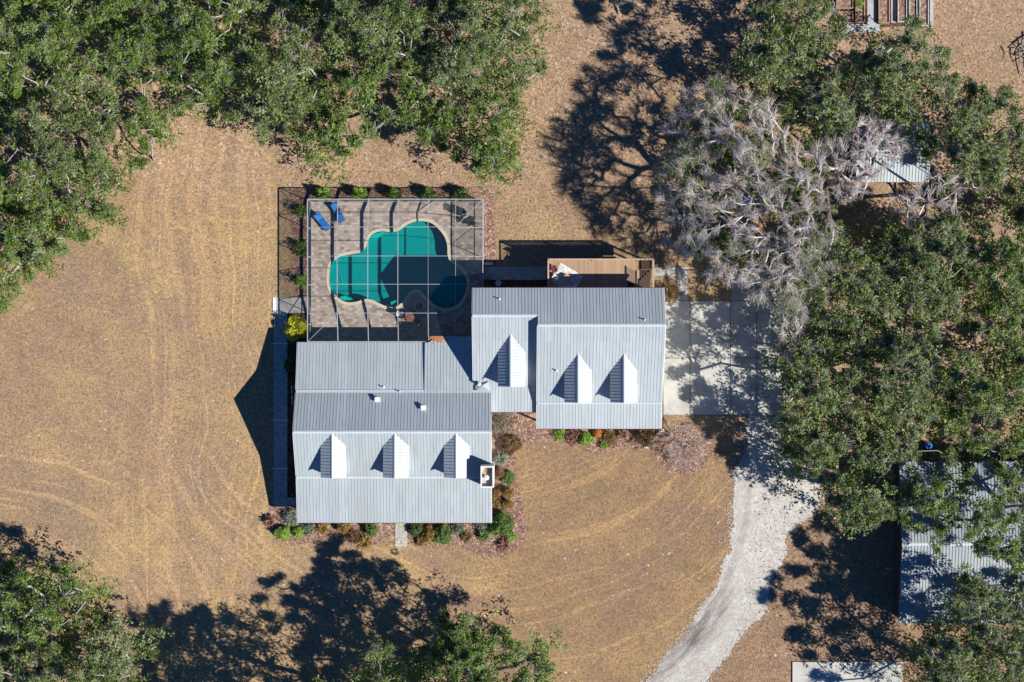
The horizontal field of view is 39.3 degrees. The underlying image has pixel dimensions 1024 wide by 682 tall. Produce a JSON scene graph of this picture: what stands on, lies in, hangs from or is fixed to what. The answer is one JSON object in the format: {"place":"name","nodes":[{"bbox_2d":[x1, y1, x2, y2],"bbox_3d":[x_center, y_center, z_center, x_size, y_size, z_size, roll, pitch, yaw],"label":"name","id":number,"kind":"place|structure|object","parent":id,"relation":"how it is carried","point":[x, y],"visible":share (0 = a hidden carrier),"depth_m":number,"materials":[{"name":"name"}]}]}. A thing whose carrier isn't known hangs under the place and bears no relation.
{"place":"outdoors","nodes":[
{"label":"outdoors","id":0,"kind":"place"},
{"bbox_2d":[274,313,286,505],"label":"path","id":1,"kind":"structure","parent":0,"point":[280,427],"depth_m":139.95,"materials":[{"name":"concrete"}]},
{"bbox_2d":[276,297,309,312],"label":"path","id":2,"kind":"structure","parent":0,"point":[291,304],"depth_m":139.95,"materials":[{"name":"concrete"}]},
{"bbox_2d":[395,523,406,546],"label":"path","id":3,"kind":"structure","parent":0,"point":[401,533],"depth_m":139.95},
{"bbox_2d":[0,0,1023,681],"bbox_3d":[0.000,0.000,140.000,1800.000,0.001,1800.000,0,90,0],"label":"ground","id":4,"kind":"structure","parent":0,"point":[136,406],"depth_m":140.00,"materials":[{"name":"brown plant"}]},
{"bbox_2d":[0,118,70,225],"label":"oak tree","id":5,"kind":"object","parent":4,"relation":"on","point":[24,179],"visible":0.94,"depth_m":132.15,"materials":[{"name":"green plant"}]},
{"bbox_2d":[0,177,101,314],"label":"oak tree","id":6,"kind":"object","parent":4,"relation":"on","point":[13,254],"visible":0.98,"depth_m":133.53,"materials":[{"name":"green plant"}]},
{"bbox_2d":[0,0,118,127],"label":"oak tree","id":7,"kind":"object","parent":4,"relation":"on","point":[60,31],"visible":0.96,"depth_m":130.43,"materials":[{"name":"green plant"}]},
{"bbox_2d":[0,542,119,681],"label":"oak tree","id":8,"kind":"object","parent":4,"relation":"on","point":[21,579],"visible":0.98,"depth_m":134.58,"materials":[{"name":"green plant"}]},
{"bbox_2d":[0,68,136,231],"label":"oak tree","id":9,"kind":"object","parent":4,"relation":"on","point":[97,163],"visible":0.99,"depth_m":131.93,"materials":[{"name":"green plant"}]},
{"bbox_2d":[0,609,180,681],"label":"oak tree","id":10,"kind":"object","parent":4,"relation":"on","point":[116,664],"visible":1,"depth_m":133.36,"materials":[{"name":"green plant"}]},
{"bbox_2d":[72,0,189,140],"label":"oak tree","id":11,"kind":"object","parent":4,"relation":"on","point":[132,47],"visible":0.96,"depth_m":129.78,"materials":[{"name":"green plant"}]},
{"bbox_2d":[103,105,184,187],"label":"oak tree","id":12,"kind":"object","parent":4,"relation":"on","point":[158,127],"visible":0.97,"depth_m":134.65,"materials":[{"name":"green plant"}]},
{"bbox_2d":[146,0,269,126],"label":"oak tree","id":13,"kind":"object","parent":4,"relation":"on","point":[193,19],"visible":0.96,"depth_m":130.66,"materials":[{"name":"green plant"}]},
{"bbox_2d":[217,0,353,156],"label":"oak tree","id":14,"kind":"object","parent":4,"relation":"on","point":[304,69],"visible":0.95,"depth_m":132.01,"materials":[{"name":"green plant"}]},
{"bbox_2d":[287,313,306,496],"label":"planting bed","id":15,"kind":"object","parent":4,"relation":"on","point":[291,473],"visible":0.5,"depth_m":139.99,"materials":[{"name":"brown soil"}]},
{"bbox_2d":[284,354,296,372],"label":"shrub","id":16,"kind":"object","parent":15,"relation":"on","point":[289,364],"visible":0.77,"depth_m":138.93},
{"bbox_2d":[283,315,308,341],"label":"shrub","id":17,"kind":"object","parent":15,"relation":"on","point":[290,326],"visible":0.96,"depth_m":138.88,"materials":[{"name":"plant"}]},
{"bbox_2d":[295,0,438,77],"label":"oak tree","id":18,"kind":"object","parent":4,"relation":"on","point":[390,46],"visible":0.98,"depth_m":130.07,"materials":[{"name":"green plant"}]},
{"bbox_2d":[292,56,450,191],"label":"oak tree","id":19,"kind":"object","parent":4,"relation":"on","point":[334,132],"visible":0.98,"depth_m":131.94,"materials":[{"name":"green plant"}]},
{"bbox_2d":[340,635,408,681],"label":"young tree","id":20,"kind":"object","parent":4,"relation":"on","point":[377,654],"visible":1,"depth_m":132.53,"materials":[{"name":"plant"}]},
{"bbox_2d":[289,185,496,296],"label":"planting bed","id":21,"kind":"object","parent":4,"relation":"on","point":[376,191],"visible":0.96,"depth_m":140.00,"materials":[{"name":"brown soil"}]},
{"bbox_2d":[292,238,308,256],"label":"shrub","id":22,"kind":"object","parent":21,"relation":"on","point":[301,246],"visible":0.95,"depth_m":139.39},
{"bbox_2d":[294,203,309,217],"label":"shrub","id":23,"kind":"object","parent":21,"relation":"on","point":[301,209],"visible":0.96,"depth_m":139.21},
{"bbox_2d":[295,273,309,290],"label":"shrub","id":24,"kind":"object","parent":21,"relation":"on","point":[300,281],"visible":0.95,"depth_m":139.22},
{"bbox_2d":[315,187,331,198],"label":"shrub","id":25,"kind":"object","parent":21,"relation":"on","point":[318,191],"visible":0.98,"depth_m":138.99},
{"bbox_2d":[351,187,368,198],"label":"shrub","id":26,"kind":"object","parent":21,"relation":"on","point":[362,193],"visible":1,"depth_m":139.03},
{"bbox_2d":[386,186,401,198],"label":"shrub","id":27,"kind":"object","parent":21,"relation":"on","point":[391,191],"visible":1,"depth_m":139.01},
{"bbox_2d":[419,186,435,198],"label":"shrub","id":28,"kind":"object","parent":21,"relation":"on","point":[427,192],"visible":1,"depth_m":139.05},
{"bbox_2d":[453,187,468,198],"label":"shrub","id":29,"kind":"object","parent":21,"relation":"on","point":[461,193],"visible":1,"depth_m":139.01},
{"bbox_2d":[310,200,482,341],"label":"pool deck","id":30,"kind":"structure","parent":4,"relation":"on","point":[355,322],"depth_m":139.90,"materials":[{"name":"stone"}]},
{"bbox_2d":[313,212,330,231],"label":"sun lounger","id":31,"kind":"object","parent":30,"relation":"on","point":[321,220],"visible":1,"depth_m":139.53,"materials":[{"name":"blue fabric"}]},
{"bbox_2d":[331,202,344,222],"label":"sun lounger","id":32,"kind":"object","parent":30,"relation":"on","point":[340,215],"visible":0.98,"depth_m":139.53,"materials":[{"name":"blue fabric"}]},
{"bbox_2d":[307,199,483,341],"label":"screen enclosure","id":33,"kind":"object","parent":30,"relation":"on","point":[310,257],"visible":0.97,"depth_m":137.20,"materials":[{"name":"metal"}]},
{"bbox_2d":[326,218,469,310],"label":"swimming pool","id":34,"kind":"structure","parent":30,"relation":"in","point":[407,259],"depth_m":140.95,"materials":[{"name":"liquid"}]},
{"bbox_2d":[269,413,661,557],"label":"planting bed","id":35,"kind":"object","parent":4,"relation":"on","point":[276,511],"visible":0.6,"depth_m":140.00,"materials":[{"name":"brown soil"}]},
{"bbox_2d":[273,525,291,540],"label":"shrub","id":36,"kind":"object","parent":35,"relation":"on","point":[284,532],"visible":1,"depth_m":139.39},
{"bbox_2d":[280,506,298,525],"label":"shrub","id":37,"kind":"object","parent":35,"relation":"on","point":[290,517],"visible":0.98,"depth_m":139.53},
{"bbox_2d":[292,526,304,538],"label":"shrub","id":38,"kind":"object","parent":35,"relation":"on","point":[298,532],"visible":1,"depth_m":139.51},
{"bbox_2d":[301,523,317,536],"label":"shrub","id":39,"kind":"object","parent":35,"relation":"on","point":[310,527],"visible":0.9,"depth_m":139.58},
{"bbox_2d":[336,523,350,533],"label":"shrub","id":40,"kind":"object","parent":35,"relation":"on","point":[344,528],"visible":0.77,"depth_m":139.39,"materials":[{"name":"plant"}]},
{"bbox_2d":[344,527,360,544],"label":"shrub","id":41,"kind":"object","parent":35,"relation":"on","point":[353,537],"visible":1,"depth_m":139.70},
{"bbox_2d":[357,533,372,550],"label":"shrub","id":42,"kind":"object","parent":35,"relation":"on","point":[364,543],"visible":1,"depth_m":139.60,"materials":[{"name":"plant"}]},
{"bbox_2d":[364,523,377,536],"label":"shrub","id":43,"kind":"object","parent":35,"relation":"on","point":[371,529],"visible":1,"depth_m":139.41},
{"bbox_2d":[409,523,424,536],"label":"shrub","id":44,"kind":"object","parent":35,"relation":"on","point":[416,529],"visible":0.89,"depth_m":139.42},
{"bbox_2d":[421,524,436,542],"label":"shrub","id":45,"kind":"object","parent":35,"relation":"on","point":[429,534],"visible":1,"depth_m":139.41,"materials":[{"name":"plant"}]},
{"bbox_2d":[432,523,452,544],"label":"shrub","id":46,"kind":"object","parent":35,"relation":"on","point":[442,532],"visible":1,"depth_m":139.35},
{"bbox_2d":[272,184,708,556],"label":"leaf litter","id":47,"kind":"object","parent":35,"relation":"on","point":[445,189],"visible":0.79,"depth_m":139.97,"materials":[{"name":"brown plant"}]},
{"bbox_2d":[492,449,509,466],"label":"shrub","id":48,"kind":"object","parent":35,"relation":"on","point":[499,459],"visible":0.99,"depth_m":139.48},
{"bbox_2d":[495,465,506,480],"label":"shrub","id":49,"kind":"object","parent":35,"relation":"on","point":[500,471],"visible":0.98,"depth_m":139.38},
{"bbox_2d":[489,509,514,536],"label":"shrub","id":50,"kind":"object","parent":35,"relation":"on","point":[499,529],"visible":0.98,"depth_m":139.18,"materials":[{"name":"plant"}]},
{"bbox_2d":[491,413,514,437],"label":"shrub","id":51,"kind":"object","parent":35,"relation":"on","point":[499,420],"visible":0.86,"depth_m":139.41,"materials":[{"name":"plant"}]},
{"bbox_2d":[492,486,514,509],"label":"shrub","id":52,"kind":"object","parent":35,"relation":"on","point":[509,492],"visible":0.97,"depth_m":139.27,"materials":[{"name":"plant"}]},
{"bbox_2d":[495,535,511,553],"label":"shrub","id":53,"kind":"object","parent":35,"relation":"on","point":[504,544],"visible":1,"depth_m":139.65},
{"bbox_2d":[500,469,514,484],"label":"shrub","id":54,"kind":"object","parent":35,"relation":"on","point":[508,478],"visible":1,"depth_m":139.37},
{"bbox_2d":[499,434,522,455],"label":"shrub","id":55,"kind":"object","parent":35,"relation":"on","point":[506,441],"visible":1,"depth_m":139.36,"materials":[{"name":"plant"}]},
{"bbox_2d":[563,429,581,446],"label":"shrub","id":56,"kind":"object","parent":35,"relation":"on","point":[574,434],"visible":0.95,"depth_m":139.67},
{"bbox_2d":[579,431,593,446],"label":"shrub","id":57,"kind":"object","parent":35,"relation":"on","point":[584,437],"visible":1,"depth_m":139.45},
{"bbox_2d":[599,430,618,447],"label":"shrub","id":58,"kind":"object","parent":35,"relation":"on","point":[610,437],"visible":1,"depth_m":139.61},
{"bbox_2d":[632,429,655,446],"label":"shrub","id":59,"kind":"object","parent":35,"relation":"on","point":[642,435],"visible":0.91,"depth_m":139.53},
{"bbox_2d":[411,82,541,194],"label":"oak tree","id":60,"kind":"object","parent":4,"relation":"on","point":[482,150],"visible":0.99,"depth_m":133.39,"materials":[{"name":"green plant"}]},
{"bbox_2d":[292,287,665,522],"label":"farm house","id":61,"kind":"structure","parent":4,"relation":"on","point":[391,432],"depth_m":135.43,"materials":[{"name":"metal"}]},
{"bbox_2d":[405,606,569,681],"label":"oak tree","id":62,"kind":"object","parent":4,"relation":"on","point":[465,659],"visible":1,"depth_m":130.05,"materials":[{"name":"green plant"}]},
{"bbox_2d":[414,0,565,114],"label":"oak tree","id":63,"kind":"object","parent":4,"relation":"on","point":[461,61],"visible":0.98,"depth_m":131.22,"materials":[{"name":"green plant"}]},
{"bbox_2d":[484,280,546,286],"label":"planting bed","id":64,"kind":"object","parent":4,"relation":"on","point":[523,283],"visible":0.33,"depth_m":140.00,"materials":[{"name":"brown soil"}]},
{"bbox_2d":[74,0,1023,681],"bbox_3d":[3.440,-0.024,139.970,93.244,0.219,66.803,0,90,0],"label":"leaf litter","id":65,"kind":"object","parent":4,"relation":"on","point":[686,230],"visible":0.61,"depth_m":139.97,"materials":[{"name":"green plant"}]},
{"bbox_2d":[660,282,683,306],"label":"shrub","id":66,"kind":"object","parent":4,"relation":"on","point":[670,293],"visible":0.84,"depth_m":139.35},
{"bbox_2d":[656,420,713,476],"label":"planting bed","id":67,"kind":"object","parent":4,"relation":"on","point":[708,443],"visible":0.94,"depth_m":139.99,"materials":[{"name":"brown soil"}]},
{"bbox_2d":[660,424,705,471],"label":"bare shrub","id":68,"kind":"object","parent":67,"relation":"on","point":[682,446],"visible":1,"depth_m":137.72,"materials":[{"name":"plant"}]},
{"bbox_2d":[694,56,739,97],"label":"tree","id":69,"kind":"object","parent":4,"relation":"on","point":[721,73],"visible":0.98,"depth_m":132.06,"materials":[{"name":"plant"}]},
{"bbox_2d":[663,102,815,257],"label":"oak tree","id":70,"kind":"object","parent":4,"relation":"on","point":[737,115],"visible":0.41,"depth_m":136.69,"materials":[{"name":"grey plant"}]},
{"bbox_2d":[650,80,846,363],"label":"bare tree","id":71,"kind":"object","parent":4,"relation":"on","point":[819,209],"visible":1,"depth_m":130.16,"materials":[{"name":"grey plant"}]},
{"bbox_2d":[706,165,838,299],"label":"oak tree","id":72,"kind":"object","parent":4,"relation":"on","point":[797,193],"visible":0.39,"depth_m":134.50,"materials":[{"name":"grey plant"}]},
{"bbox_2d":[704,0,850,122],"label":"oak tree","id":73,"kind":"object","parent":4,"relation":"on","point":[775,30],"visible":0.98,"depth_m":131.17,"materials":[{"name":"green plant"}]},
{"bbox_2d":[759,309,877,447],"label":"oak tree","id":74,"kind":"object","parent":4,"relation":"on","point":[802,385],"visible":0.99,"depth_m":131.92,"materials":[{"name":"green plant"}]},
{"bbox_2d":[764,59,877,157],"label":"oak tree","id":75,"kind":"object","parent":4,"relation":"on","point":[835,107],"visible":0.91,"depth_m":131.80,"materials":[{"name":"green plant"}]},
{"bbox_2d":[766,404,894,514],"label":"oak tree","id":76,"kind":"object","parent":4,"relation":"on","point":[805,452],"visible":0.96,"depth_m":133.27,"materials":[{"name":"green plant"}]},
{"bbox_2d":[770,208,912,367],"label":"oak tree","id":77,"kind":"object","parent":4,"relation":"on","point":[843,279],"visible":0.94,"depth_m":131.26,"materials":[{"name":"green plant"}]},
{"bbox_2d":[792,662,902,681],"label":"concrete pad","id":78,"kind":"object","parent":4,"relation":"on","point":[842,671],"visible":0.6,"depth_m":139.88,"materials":[{"name":"concrete"}]},
{"bbox_2d":[824,102,910,205],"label":"bare tree","id":79,"kind":"object","parent":4,"relation":"on","point":[849,178],"visible":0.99,"depth_m":131.21,"materials":[{"name":"grey plant"}]},
{"bbox_2d":[817,416,959,539],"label":"oak tree","id":80,"kind":"object","parent":4,"relation":"on","point":[871,497],"visible":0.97,"depth_m":132.74,"materials":[{"name":"green plant"}]},
{"bbox_2d":[852,119,929,181],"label":"barn","id":81,"kind":"structure","parent":4,"relation":"on","point":[905,168],"depth_m":137.10,"materials":[{"name":"metal"}]},
{"bbox_2d":[840,307,955,448],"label":"oak tree","id":82,"kind":"object","parent":4,"relation":"on","point":[910,349],"visible":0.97,"depth_m":130.75,"materials":[{"name":"green plant"}]},
{"bbox_2d":[834,7,967,144],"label":"oak tree","id":83,"kind":"object","parent":4,"relation":"on","point":[885,83],"visible":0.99,"depth_m":131.14,"materials":[{"name":"green plant"}]},
{"bbox_2d":[867,197,998,332],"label":"oak tree","id":84,"kind":"object","parent":4,"relation":"on","point":[913,245],"visible":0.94,"depth_m":130.78,"materials":[{"name":"green plant"}]},
{"bbox_2d":[896,443,976,559],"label":"oak tree","id":85,"kind":"object","parent":4,"relation":"on","point":[924,503],"visible":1,"depth_m":132.38,"materials":[{"name":"green plant"}]},
{"bbox_2d":[885,169,1003,230],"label":"bare tree","id":86,"kind":"object","parent":4,"relation":"on","point":[928,202],"visible":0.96,"depth_m":131.49,"materials":[{"name":"grey plant"}]},
{"bbox_2d":[890,614,1023,681],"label":"oak tree","id":87,"kind":"object","parent":4,"relation":"on","point":[954,671],"visible":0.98,"depth_m":131.44,"materials":[{"name":"green plant"}]},
{"bbox_2d":[894,461,1023,623],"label":"metal barn","id":88,"kind":"structure","parent":4,"relation":"on","point":[922,575],"depth_m":136.43,"materials":[{"name":"metal"}]},
{"bbox_2d":[898,73,1023,217],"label":"oak tree","id":89,"kind":"object","parent":4,"relation":"on","point":[967,150],"visible":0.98,"depth_m":131.52,"materials":[{"name":"green plant"}]},
{"bbox_2d":[920,561,1023,660],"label":"oak tree","id":90,"kind":"object","parent":4,"relation":"on","point":[978,594],"visible":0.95,"depth_m":131.31,"materials":[{"name":"green plant"}]},
{"bbox_2d":[924,306,1023,469],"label":"oak tree","id":91,"kind":"object","parent":4,"relation":"on","point":[978,400],"visible":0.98,"depth_m":131.59,"materials":[{"name":"green plant"}]},
{"bbox_2d":[938,190,1023,359],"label":"oak tree","id":92,"kind":"object","parent":4,"relation":"on","point":[1010,251],"visible":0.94,"depth_m":131.21,"materials":[{"name":"green plant"}]},
{"bbox_2d":[959,581,1023,681],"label":"oak tree","id":93,"kind":"object","parent":4,"relation":"on","point":[1015,658],"visible":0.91,"depth_m":129.75,"materials":[{"name":"green plant"}]},
{"bbox_2d":[961,453,1023,577],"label":"oak tree","id":94,"kind":"object","parent":4,"relation":"on","point":[989,522],"visible":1,"depth_m":131.07,"materials":[{"name":"green plant"}]},
{"bbox_2d":[991,121,1023,226],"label":"oak tree","id":95,"kind":"object","parent":4,"relation":"on","point":[1021,186],"visible":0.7,"depth_m":134.62,"materials":[{"name":"green plant"}]},
{"bbox_2d":[993,339,1023,484],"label":"oak tree","id":96,"kind":"object","parent":4,"relation":"on","point":[1021,412],"visible":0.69,"depth_m":135.18,"materials":[{"name":"green plant"}]},
{"bbox_2d":[484,267,546,279],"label":"path","id":97,"kind":"structure","parent":0,"point":[516,273],"depth_m":139.95,"materials":[{"name":"concrete"}]},
{"bbox_2d":[547,259,653,286],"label":"timber deck","id":98,"kind":"structure","parent":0,"point":[608,272],"depth_m":137.05,"materials":[{"name":"brown wood"}]},
{"bbox_2d":[552,263,582,286],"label":"outdoor rug","id":99,"kind":"object","parent":98,"relation":"on","point":[562,271],"visible":0.71,"depth_m":137.03,"materials":[{"name":"fabric"}]},
{"bbox_2d":[654,267,790,414],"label":"driveway","id":100,"kind":"structure","parent":0,"point":[696,379],"depth_m":139.94,"materials":[{"name":"concrete"}]},
{"bbox_2d":[730,301,756,414],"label":"driveway joint","id":101,"kind":"object","parent":100,"relation":"on","point":[730,358],"visible":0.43,"depth_m":139.97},
{"bbox_2d":[640,415,824,681],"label":"road","id":102,"kind":"structure","parent":0,"point":[701,648],"depth_m":139.99,"materials":[{"name":"gravel"}]},
{"bbox_2d":[835,0,918,27],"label":"garden soil","id":103,"kind":"structure","parent":0,"point":[890,24],"depth_m":139.99,"materials":[{"name":"brown soil"}]},
{"bbox_2d":[836,0,852,8],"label":"raised bed","id":104,"kind":"object","parent":103,"relation":"on","point":[844,4],"visible":0.9,"depth_m":139.70,"materials":[{"name":"soil"}]},
{"bbox_2d":[839,11,852,23],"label":"raised bed","id":105,"kind":"object","parent":103,"relation":"on","point":[848,14],"visible":0.51,"depth_m":139.70,"materials":[{"name":"brown wood"}]},
{"bbox_2d":[855,0,864,22],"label":"raised bed","id":106,"kind":"object","parent":103,"relation":"on","point":[859,14],"visible":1,"depth_m":139.70,"materials":[{"name":"soil"}]},
{"bbox_2d":[878,0,889,23],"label":"raised bed","id":107,"kind":"object","parent":103,"relation":"on","point":[884,11],"visible":0.9,"depth_m":139.70,"materials":[{"name":"soil"}]},
{"bbox_2d":[846,0,932,31],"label":"garden path","id":108,"kind":"structure","parent":103,"relation":"on","point":[871,14],"depth_m":139.94,"materials":[{"name":"concrete"}]},
{"bbox_2d":[897,0,906,22],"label":"raised bed","id":109,"kind":"object","parent":103,"relation":"on","point":[901,8],"visible":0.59,"depth_m":139.70,"materials":[{"name":"brown wood"}]},
{"bbox_2d":[908,0,916,18],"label":"raised bed","id":110,"kind":"object","parent":103,"relation":"on","point":[912,4],"depth_m":139.70,"materials":[{"name":"brown wood"}]},
{"bbox_2d":[919,0,928,25],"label":"raised bed","id":111,"kind":"object","parent":103,"relation":"on","point":[924,9],"visible":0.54,"depth_m":139.70,"materials":[{"name":"brown wood"}]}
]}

